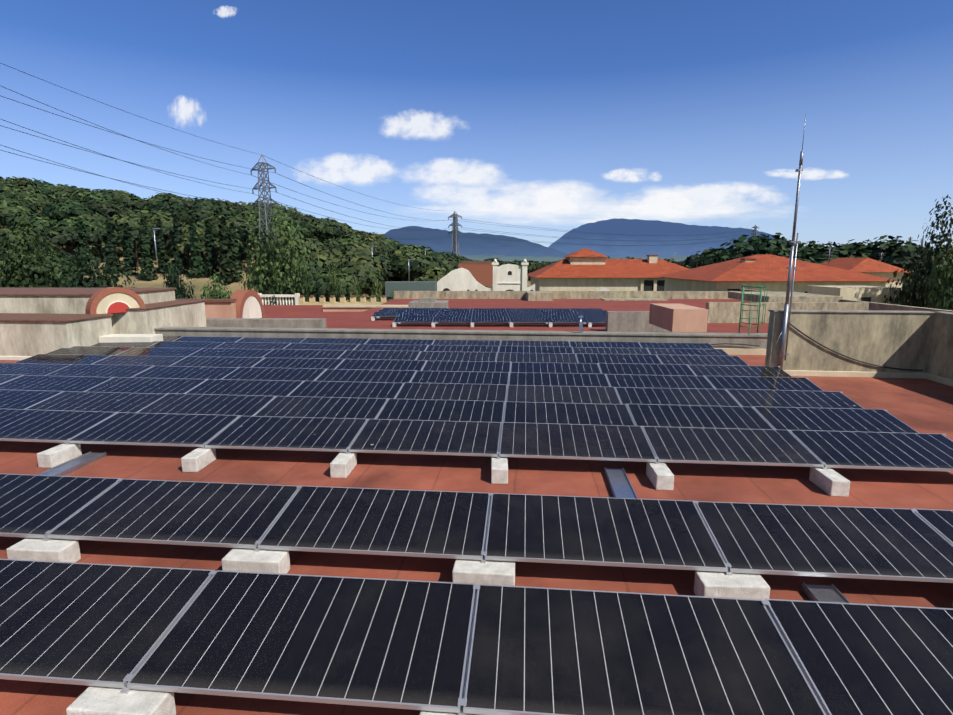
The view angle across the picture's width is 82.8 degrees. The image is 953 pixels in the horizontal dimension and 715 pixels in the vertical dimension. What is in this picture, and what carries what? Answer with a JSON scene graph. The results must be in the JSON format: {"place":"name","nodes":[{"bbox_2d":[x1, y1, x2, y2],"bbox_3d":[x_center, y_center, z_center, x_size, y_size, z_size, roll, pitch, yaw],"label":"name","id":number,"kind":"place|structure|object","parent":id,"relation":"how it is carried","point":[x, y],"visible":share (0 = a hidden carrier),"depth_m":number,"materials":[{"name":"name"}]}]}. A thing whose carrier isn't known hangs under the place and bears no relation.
{"place":"outdoors","nodes":[
{"label":"outdoors","id":0,"kind":"place"},
{"bbox_2d":[173,97,201,123],"bbox_3d":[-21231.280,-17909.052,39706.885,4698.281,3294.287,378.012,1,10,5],"label":"cloud","id":1,"kind":"structure","parent":0,"point":[185,111],"depth_m":39662.21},
{"bbox_2d":[0,223,530,303],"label":"hill","id":2,"kind":"structure","parent":0,"point":[198,283],"depth_m":122.56,"materials":[{"name":"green plant"}]},
{"bbox_2d":[0,212,52,226],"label":"tree","id":3,"kind":"object","parent":2,"relation":"on","point":[12,220],"visible":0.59,"depth_m":137.29,"materials":[{"name":"green plant"}]},
{"bbox_2d":[0,229,59,251],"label":"pine","id":4,"kind":"object","parent":2,"relation":"on","point":[56,246],"visible":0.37,"depth_m":108.70,"materials":[{"name":"green plant"}]},
{"bbox_2d":[8,190,56,204],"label":"tree","id":5,"kind":"object","parent":2,"relation":"on","point":[43,196],"visible":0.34,"depth_m":162.39,"materials":[{"name":"green plant"}]},
{"bbox_2d":[14,216,57,230],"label":"tree","id":6,"kind":"object","parent":2,"relation":"on","point":[41,226],"visible":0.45,"depth_m":135.99,"materials":[{"name":"green plant"}]},
{"bbox_2d":[43,184,89,195],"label":"tree","id":7,"kind":"object","parent":2,"relation":"on","point":[66,189],"visible":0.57,"depth_m":200.63,"materials":[{"name":"green plant"}]},
{"bbox_2d":[39,201,96,246],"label":"tree","id":8,"kind":"object","parent":2,"relation":"on","point":[75,208],"visible":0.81,"depth_m":142.16,"materials":[{"name":"green plant"}]},
{"bbox_2d":[38,227,99,253],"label":"pine","id":9,"kind":"object","parent":2,"relation":"on","point":[56,235],"visible":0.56,"depth_m":123.51,"materials":[{"name":"green plant"}]},
{"bbox_2d":[47,216,106,233],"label":"pine","id":10,"kind":"object","parent":2,"relation":"on","point":[72,222],"visible":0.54,"depth_m":130.11,"materials":[{"name":"green plant"}]},
{"bbox_2d":[77,221,92,274],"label":"cypress","id":11,"kind":"object","parent":2,"relation":"on","point":[82,234],"visible":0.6,"depth_m":120.81,"materials":[{"name":"green plant"}]},
{"bbox_2d":[68,224,117,264],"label":"tree","id":12,"kind":"object","parent":2,"relation":"on","point":[94,235],"visible":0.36,"depth_m":128.23,"materials":[{"name":"green plant"}]},
{"bbox_2d":[74,192,116,205],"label":"tree","id":13,"kind":"object","parent":2,"relation":"on","point":[97,197],"visible":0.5,"depth_m":168.17,"materials":[{"name":"green plant"}]},
{"bbox_2d":[69,200,126,216],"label":"tree","id":14,"kind":"object","parent":2,"relation":"on","point":[105,208],"visible":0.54,"depth_m":151.35,"materials":[{"name":"green plant"}]},
{"bbox_2d":[105,223,121,273],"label":"cypress","id":15,"kind":"object","parent":2,"relation":"on","point":[112,249],"visible":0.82,"depth_m":122.28,"materials":[{"name":"green plant"}]},
{"bbox_2d":[105,214,142,258],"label":"pine","id":16,"kind":"object","parent":2,"relation":"on","point":[118,222],"visible":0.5,"depth_m":135.35,"materials":[{"name":"green plant"}]},
{"bbox_2d":[122,222,138,274],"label":"cypress","id":17,"kind":"object","parent":2,"relation":"on","point":[129,257],"visible":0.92,"depth_m":121.92,"materials":[{"name":"green plant"}]},
{"bbox_2d":[113,228,156,266],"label":"tree","id":18,"kind":"object","parent":2,"relation":"on","point":[135,239],"visible":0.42,"depth_m":127.74,"materials":[{"name":"green plant"}]},
{"bbox_2d":[137,218,157,280],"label":"cypress","id":19,"kind":"object","parent":2,"relation":"on","point":[146,260],"visible":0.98,"depth_m":116.20,"materials":[{"name":"green plant"}]},
{"bbox_2d":[155,220,169,273],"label":"cypress","id":20,"kind":"object","parent":2,"relation":"on","point":[162,257],"visible":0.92,"depth_m":123.29,"materials":[{"name":"green plant"}]},
{"bbox_2d":[137,198,190,214],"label":"tree","id":21,"kind":"object","parent":2,"relation":"on","point":[164,205],"visible":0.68,"depth_m":160.55,"materials":[{"name":"green plant"}]},
{"bbox_2d":[171,215,189,274],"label":"cypress","id":22,"kind":"object","parent":2,"relation":"on","point":[177,237],"visible":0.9,"depth_m":122.64,"materials":[{"name":"green plant"}]},
{"bbox_2d":[166,237,205,269],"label":"pine","id":23,"kind":"object","parent":2,"relation":"on","point":[185,247],"visible":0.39,"depth_m":124.69,"materials":[{"name":"green plant"}]},
{"bbox_2d":[188,216,205,277],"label":"cypress","id":24,"kind":"object","parent":2,"relation":"on","point":[196,262],"visible":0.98,"depth_m":119.44,"materials":[{"name":"green plant"}]},
{"bbox_2d":[170,208,227,252],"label":"tree","id":25,"kind":"object","parent":2,"relation":"on","point":[184,216],"visible":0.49,"depth_m":144.53,"materials":[{"name":"green plant"}]},
{"bbox_2d":[188,201,231,216],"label":"tree","id":26,"kind":"object","parent":2,"relation":"on","point":[205,205],"visible":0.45,"depth_m":164.08,"materials":[{"name":"green plant"}]},
{"bbox_2d":[203,219,221,278],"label":"cypress","id":27,"kind":"object","parent":2,"relation":"on","point":[211,255],"visible":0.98,"depth_m":120.09,"materials":[{"name":"green plant"}]},
{"bbox_2d":[217,216,235,284],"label":"cypress","id":28,"kind":"object","parent":2,"relation":"on","point":[226,264],"visible":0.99,"depth_m":115.90,"materials":[{"name":"green plant"}]},
{"bbox_2d":[203,215,257,237],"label":"pine","id":29,"kind":"object","parent":2,"relation":"on","point":[236,221],"visible":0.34,"depth_m":135.75,"materials":[{"name":"green plant"}]},
{"bbox_2d":[214,224,255,266],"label":"tree","id":30,"kind":"object","parent":2,"relation":"on","point":[242,234],"visible":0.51,"depth_m":131.12,"materials":[{"name":"green plant"}]},
{"bbox_2d":[228,222,243,282],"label":"cypress","id":31,"kind":"object","parent":2,"relation":"on","point":[235,248],"visible":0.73,"depth_m":118.02,"materials":[{"name":"green plant"}]},
{"bbox_2d":[250,155,278,262],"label":"pylon","id":32,"kind":"object","parent":2,"relation":"on","point":[263,179],"visible":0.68,"depth_m":120.53,"materials":[{"name":"silver metal"}]},
{"bbox_2d":[0,63,757,245],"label":"power lines","id":33,"kind":"object","parent":32,"relation":"hanging from","point":[273,183],"visible":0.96,"depth_m":107.55,"materials":[{"name":"black"}]},
{"bbox_2d":[299,220,336,240],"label":"tree","id":34,"kind":"object","parent":2,"relation":"on","point":[327,231],"visible":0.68,"depth_m":144.98,"materials":[{"name":"green plant"}]},
{"bbox_2d":[302,236,349,252],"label":"tree","id":35,"kind":"object","parent":2,"relation":"on","point":[333,244],"visible":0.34,"depth_m":122.49,"materials":[{"name":"green plant"}]},
{"bbox_2d":[305,249,357,300],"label":"tree","id":36,"kind":"object","parent":2,"relation":"on","point":[331,258],"visible":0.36,"depth_m":101.51,"materials":[{"name":"green plant"}]},
{"bbox_2d":[302,272,363,301],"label":"tree","id":37,"kind":"object","parent":2,"relation":"on","point":[316,294],"visible":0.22,"depth_m":85.13,"materials":[{"name":"green plant"}]},
{"bbox_2d":[308,271,364,296],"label":"tree","id":38,"kind":"object","parent":2,"relation":"on","point":[346,284],"visible":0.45,"depth_m":86.56,"materials":[{"name":"green plant"}]},
{"bbox_2d":[325,253,388,293],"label":"tree","id":39,"kind":"object","parent":2,"relation":"on","point":[375,264],"visible":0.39,"depth_m":96.39,"materials":[{"name":"green plant"}]},
{"bbox_2d":[330,263,386,294],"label":"tree","id":40,"kind":"object","parent":2,"relation":"on","point":[368,275],"visible":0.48,"depth_m":92.20,"materials":[{"name":"green plant"}]},
{"bbox_2d":[342,241,378,255],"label":"tree","id":41,"kind":"object","parent":2,"relation":"on","point":[358,248],"visible":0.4,"depth_m":131.57,"materials":[{"name":"green plant"}]},
{"bbox_2d":[352,237,391,254],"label":"tree","id":42,"kind":"object","parent":2,"relation":"on","point":[382,249],"visible":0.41,"depth_m":147.60,"materials":[{"name":"green plant"}]},
{"bbox_2d":[384,251,446,280],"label":"tree","id":43,"kind":"object","parent":2,"relation":"on","point":[403,266],"visible":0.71,"depth_m":122.81,"materials":[{"name":"green plant"}]},
{"bbox_2d":[414,266,452,281],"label":"tree","id":44,"kind":"object","parent":2,"relation":"on","point":[430,276],"visible":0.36,"depth_m":120.09,"materials":[{"name":"green plant"}]},
{"bbox_2d":[437,259,534,290],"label":"ornate facade","id":45,"kind":"structure","parent":2,"relation":"on","point":[509,277],"depth_m":77.18,"materials":[{"name":"white"}]},
{"bbox_2d":[153,228,881,280],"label":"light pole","id":46,"kind":"object","parent":2,"relation":"on","point":[651,258],"visible":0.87,"depth_m":84.37,"materials":[{"name":"silver metal"}]},
{"bbox_2d":[527,248,688,290],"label":"house","id":47,"kind":"structure","parent":2,"relation":"on","point":[584,269],"depth_m":80.23,"materials":[{"name":"tile"}]},
{"bbox_2d":[302,155,393,182],"bbox_3d":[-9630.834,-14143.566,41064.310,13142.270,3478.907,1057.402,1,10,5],"label":"cloud","id":48,"kind":"structure","parent":0,"point":[341,168],"depth_m":41050.84,"materials":[{"name":"white"}]},
{"bbox_2d":[385,113,450,137],"bbox_3d":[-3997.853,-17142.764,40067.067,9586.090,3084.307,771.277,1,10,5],"label":"cloud","id":49,"kind":"structure","parent":0,"point":[421,125],"depth_m":40073.38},
{"bbox_2d":[407,159,498,183],"bbox_3d":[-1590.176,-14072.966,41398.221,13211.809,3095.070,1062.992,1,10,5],"label":"cloud","id":50,"kind":"structure","parent":0,"point":[440,171],"depth_m":41388.16,"materials":[{"name":"white"}]},
{"bbox_2d":[154,326,767,354],"bbox_3d":[-1.513,-0.570,17.262,21.100,0.585,0.560,1,10,5],"label":"roof ledge","id":51,"kind":"object","parent":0,"point":[760,339],"visible":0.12,"depth_m":16.89,"materials":[{"name":"concrete"}]},
{"bbox_2d":[384,226,567,256],"bbox_3d":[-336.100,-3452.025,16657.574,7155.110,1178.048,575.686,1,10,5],"label":"mountain","id":52,"kind":"structure","parent":0,"point":[477,245],"depth_m":16644.38,"materials":[{"name":"blue"}]},
{"bbox_2d":[0,355,952,714],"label":"roof slab","id":53,"kind":"structure","parent":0,"point":[922,405],"depth_m":6.67,"materials":[{"name":"concrete"}]},
{"bbox_2d":[0,288,205,359],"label":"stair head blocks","id":54,"kind":"structure","parent":53,"relation":"on","point":[34,321],"depth_m":17.04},
{"bbox_2d":[85,287,145,313],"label":"decorative arch","id":55,"kind":"structure","parent":54,"relation":"attached to","point":[111,300],"depth_m":16.97,"materials":[{"name":"paint"}]},
{"bbox_2d":[66,686,480,714],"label":"ballast","id":56,"kind":"structure","parent":53,"relation":"on","point":[94,700],"depth_m":3.18,"materials":[{"name":"concrete"}]},
{"bbox_2d":[0,559,952,714],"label":"solar panel row","id":57,"kind":"object","parent":56,"relation":"on","point":[468,648],"visible":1,"depth_m":3.48,"materials":[{"name":"black glass"}]},
{"bbox_2d":[6,538,769,599],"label":"ballast","id":58,"kind":"structure","parent":53,"relation":"on","point":[706,583],"depth_m":4.64,"materials":[{"name":"concrete"}]},
{"bbox_2d":[0,473,952,582],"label":"solar panel row","id":59,"kind":"object","parent":58,"relation":"on","point":[899,544],"visible":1,"depth_m":5.05,"materials":[{"name":"black glass"}]},
{"bbox_2d":[37,443,849,496],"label":"ballast","id":60,"kind":"structure","parent":53,"relation":"on","point":[828,481],"depth_m":6.94,"materials":[{"name":"concrete"}]},
{"bbox_2d":[0,409,952,471],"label":"solar panel row","id":61,"kind":"object","parent":60,"relation":"on","point":[825,450],"visible":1,"depth_m":7.52,"materials":[{"name":"blue glass"}]},
{"bbox_2d":[37,451,850,602],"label":"cable trays","id":62,"kind":"object","parent":53,"relation":"on","point":[619,483],"visible":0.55,"depth_m":6.66,"materials":[{"name":"metal"}]},
{"bbox_2d":[738,285,768,334],"bbox_3d":[8.466,-1.171,16.460,0.770,2.050,0.825,1,10,5],"label":"caged ladder","id":63,"kind":"object","parent":53,"relation":"on","point":[750,302],"visible":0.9,"depth_m":16.66,"materials":[{"name":"metal"}]},
{"bbox_2d":[771,114,922,370],"bbox_3d":[8.792,-2.461,12.417,3.609,6.000,0.399,1,10,5],"label":"lightning rod","id":64,"kind":"object","parent":53,"relation":"on","point":[785,328],"visible":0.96,"depth_m":12.79,"materials":[{"name":"silver metal"}]},
{"bbox_2d":[765,310,952,386],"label":"parapet wall","id":65,"kind":"structure","parent":53,"relation":"on","point":[921,340],"depth_m":12.90,"materials":[{"name":"grey concrete"}]},
{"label":"ballast","id":66,"kind":"structure","parent":53,"relation":"on","visible":0},
{"bbox_2d":[0,389,918,432],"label":"solar panel row","id":67,"kind":"object","parent":66,"relation":"on","point":[805,418],"visible":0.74,"depth_m":8.89,"materials":[{"name":"blue glass"}]},
{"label":"ballast","id":68,"kind":"structure","parent":53,"relation":"on","visible":0},
{"bbox_2d":[0,374,863,408],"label":"solar panel row","id":69,"kind":"object","parent":68,"relation":"on","point":[638,395],"visible":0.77,"depth_m":10.18,"materials":[{"name":"blue glass"}]},
{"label":"ballast","id":70,"kind":"structure","parent":53,"relation":"on","visible":0},
{"bbox_2d":[0,363,823,390],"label":"solar panel row","id":71,"kind":"object","parent":70,"relation":"on","point":[518,378],"visible":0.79,"depth_m":11.48,"materials":[{"name":"blue glass"}]},
{"bbox_2d":[0,0,952,248],"label":"sky","id":72,"kind":"structure","parent":0,"point":[687,93],"materials":[{"name":"blue"}]},
{"bbox_2d":[420,178,593,202],"bbox_3d":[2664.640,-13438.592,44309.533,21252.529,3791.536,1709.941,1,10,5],"label":"cloud","id":73,"kind":"structure","parent":0,"point":[443,193],"depth_m":44273.13,"materials":[{"name":"white"}]},
{"bbox_2d":[456,186,589,212],"bbox_3d":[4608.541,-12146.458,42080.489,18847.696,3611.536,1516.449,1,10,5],"label":"cloud","id":74,"kind":"structure","parent":0,"point":[552,199],"depth_m":42102.70,"materials":[{"name":"white"}]},
{"bbox_2d":[424,203,754,222],"bbox_3d":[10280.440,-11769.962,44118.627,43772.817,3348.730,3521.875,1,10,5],"label":"cloud","id":75,"kind":"structure","parent":0,"point":[596,212],"depth_m":44161.31,"materials":[{"name":"white"}]},
{"bbox_2d":[604,169,658,181],"bbox_3d":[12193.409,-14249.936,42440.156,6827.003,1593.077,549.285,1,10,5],"label":"cloud","id":76,"kind":"structure","parent":0,"point":[620,174],"depth_m":42442.09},
{"bbox_2d":[548,218,798,256],"bbox_3d":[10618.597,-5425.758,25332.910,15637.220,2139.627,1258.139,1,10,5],"label":"mountain","id":77,"kind":"structure","parent":0,"point":[665,236],"depth_m":25328.90,"materials":[{"name":"blue"}]},
{"bbox_2d":[614,190,742,215],"bbox_3d":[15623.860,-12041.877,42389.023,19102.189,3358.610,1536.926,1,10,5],"label":"cloud","id":78,"kind":"structure","parent":0,"point":[662,203],"depth_m":42411.19,"materials":[{"name":"white"}]},
{"bbox_2d":[457,249,933,261],"bbox_3d":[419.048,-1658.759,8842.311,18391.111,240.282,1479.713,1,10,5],"label":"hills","id":79,"kind":"structure","parent":0,"point":[530,258],"depth_m":8843.53,"materials":[{"name":"blue"}]},
{"bbox_2d":[647,183,777,202],"bbox_3d":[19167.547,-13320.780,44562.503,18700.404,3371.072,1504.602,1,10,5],"label":"cloud","id":80,"kind":"structure","parent":0,"point":[706,193],"depth_m":44504.42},
{"bbox_2d":[769,169,845,178],"bbox_3d":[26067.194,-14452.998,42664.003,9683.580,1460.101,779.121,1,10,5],"label":"cloud","id":81,"kind":"structure","parent":0,"point":[813,174],"depth_m":42663.09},
{"label":"ground","id":82,"kind":"structure","parent":0,"visible":0},
{"bbox_2d":[0,218,73,287],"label":"tree","id":83,"kind":"object","parent":82,"relation":"on","point":[39,275],"visible":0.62,"depth_m":56.85,"materials":[{"name":"green plant"}]},
{"bbox_2d":[54,237,135,287],"bbox_3d":[-34.957,-4.081,50.199,6.362,14.042,6.031,-10,14,-43],"label":"tree","id":84,"kind":"object","parent":82,"relation":"on","point":[81,281],"visible":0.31,"depth_m":48.89,"materials":[{"name":"green plant"}]},
{"bbox_2d":[161,257,195,298],"bbox_3d":[-34.270,-5.410,62.309,3.735,12.432,3.719,1,10,5],"label":"tree","id":85,"kind":"object","parent":82,"relation":"on","point":[173,278],"visible":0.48,"depth_m":61.13,"materials":[{"name":"green plant"}]},
{"bbox_2d":[200,273,231,298],"bbox_3d":[-28.789,-4.307,60.520,3.700,10.879,3.550,6,12,30],"label":"bush","id":86,"kind":"object","parent":82,"relation":"on","point":[218,292],"visible":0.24,"depth_m":59.38,"materials":[{"name":"green plant"}]},
{"bbox_2d":[239,209,317,304],"bbox_3d":[-18.434,-5.730,52.098,7.284,16.623,7.750,1,10,8],"label":"tree","id":87,"kind":"object","parent":82,"relation":"on","point":[293,281],"visible":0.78,"depth_m":50.39,"materials":[{"name":"green plant"}]},
{"bbox_2d":[325,263,344,301],"bbox_3d":[-15.153,-4.379,58.324,2.066,11.792,1.878,-4,11,-22],"label":"tree","id":88,"kind":"object","parent":82,"relation":"on","point":[335,291],"visible":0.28,"depth_m":57.31,"materials":[{"name":"green plant"}]},
{"bbox_2d":[448,211,462,256],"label":"pylon","id":89,"kind":"object","parent":82,"relation":"on","point":[454,224],"visible":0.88,"depth_m":263.13,"materials":[{"name":"silver metal"}]},
{"bbox_2d":[262,289,952,332],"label":"neighbour roofs","id":90,"kind":"structure","parent":82,"relation":"on","point":[493,299],"depth_m":40.98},
{"bbox_2d":[230,290,264,317],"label":"arch gable","id":91,"kind":"structure","parent":90,"relation":"attached to","point":[248,303],"depth_m":33.61,"materials":[{"name":"paint"}]},
{"bbox_2d":[258,293,299,304],"bbox_3d":[-17.267,-4.766,47.214,3.620,1.664,0.450,0,10,1],"label":"balustrade","id":92,"kind":"object","parent":90,"relation":"on","point":[296,296],"visible":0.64,"depth_m":47.10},
{"bbox_2d":[299,295,385,304],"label":"crenellated wall","id":93,"kind":"structure","parent":90,"relation":"on","point":[334,302],"depth_m":46.97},
{"bbox_2d":[371,308,441,320],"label":"solar panel","id":94,"kind":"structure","parent":90,"relation":"on","point":[390,312],"depth_m":31.86,"materials":[{"name":"blue glass"}]},
{"bbox_2d":[392,308,605,326],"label":"solar panels","id":95,"kind":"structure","parent":90,"relation":"on","point":[511,316],"depth_m":30.13,"materials":[{"name":"blue glass"}]},
{"bbox_2d":[175,261,901,331],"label":"roof structures","id":96,"kind":"object","parent":90,"relation":"on","point":[661,317],"visible":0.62,"depth_m":29.89,"materials":[{"name":"grey concrete"}]},
{"bbox_2d":[697,239,757,266],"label":"tree","id":97,"kind":"object","parent":82,"relation":"on","point":[731,250],"visible":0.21,"depth_m":108.21,"materials":[{"name":"green plant"}]},
{"bbox_2d":[723,234,807,257],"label":"tree","id":98,"kind":"object","parent":82,"relation":"on","point":[756,244],"visible":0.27,"depth_m":120.41,"materials":[{"name":"green plant"}]},
{"bbox_2d":[655,254,896,292],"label":"house","id":99,"kind":"structure","parent":82,"relation":"on","point":[770,271],"depth_m":50.92,"materials":[{"name":"tile"}]},
{"bbox_2d":[780,243,865,262],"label":"tree","id":100,"kind":"object","parent":82,"relation":"on","point":[843,252],"visible":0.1,"depth_m":112.65,"materials":[{"name":"green plant"}]},
{"bbox_2d":[820,258,910,290],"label":"house","id":101,"kind":"structure","parent":82,"relation":"on","point":[869,266],"depth_m":81.07,"materials":[{"name":"tile"}]},
{"bbox_2d":[829,238,926,300],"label":"tree","id":102,"kind":"object","parent":82,"relation":"on","point":[905,253],"visible":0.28,"depth_m":106.41,"materials":[{"name":"green plant"}]},
{"bbox_2d":[844,235,925,279],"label":"tree","id":103,"kind":"object","parent":82,"relation":"on","point":[849,246],"visible":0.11,"depth_m":115.79,"materials":[{"name":"green plant"}]},
{"bbox_2d":[883,195,952,309],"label":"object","id":104,"kind":"object","parent":82,"relation":"on","point":[914,291],"visible":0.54,"depth_m":37.17,"materials":[{"name":"green plant"}]},
{"bbox_2d":[923,243,952,309],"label":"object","id":105,"kind":"object","parent":82,"relation":"on","point":[945,302],"visible":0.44,"depth_m":33.32,"materials":[{"name":"green plant"}]},
{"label":"ballast","id":106,"kind":"structure","parent":0,"visible":0},
{"bbox_2d":[15,354,791,376],"bbox_3d":[-2.252,0.243,12.690,18.320,0.229,1.035,1,10,5],"label":"solar panel row","id":107,"kind":"object","parent":106,"relation":"on","point":[592,368],"visible":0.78,"depth_m":12.72,"materials":[{"name":"blue glass"}]},
{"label":"ballast","id":108,"kind":"structure","parent":0,"visible":0},
{"bbox_2d":[46,346,748,365],"bbox_3d":[-2.532,0.008,14.009,18.320,0.232,1.035,1,10,5],"label":"solar panel row","id":109,"kind":"object","parent":108,"relation":"on","point":[484,356],"visible":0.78,"depth_m":14.03,"materials":[{"name":"blue glass"}]},
{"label":"ballast","id":110,"kind":"structure","parent":0,"visible":0},
{"bbox_2d":[92,341,729,355],"bbox_3d":[-2.430,-0.187,15.108,18.320,0.232,1.035,1,10,5],"label":"solar panel row","id":111,"kind":"object","parent":110,"relation":"on","point":[438,348],"visible":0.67,"depth_m":15.21,"materials":[{"name":"blue glass"}]},
{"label":"ballast","id":112,"kind":"structure","parent":0,"visible":0},
{"bbox_2d":[163,336,714,348],"bbox_3d":[-2.331,-0.378,16.187,18.320,0.231,1.035,1,10,5],"label":"solar panel row","id":113,"kind":"object","parent":112,"relation":"on","point":[458,342],"visible":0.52,"depth_m":16.24,"materials":[{"name":"blue glass"}]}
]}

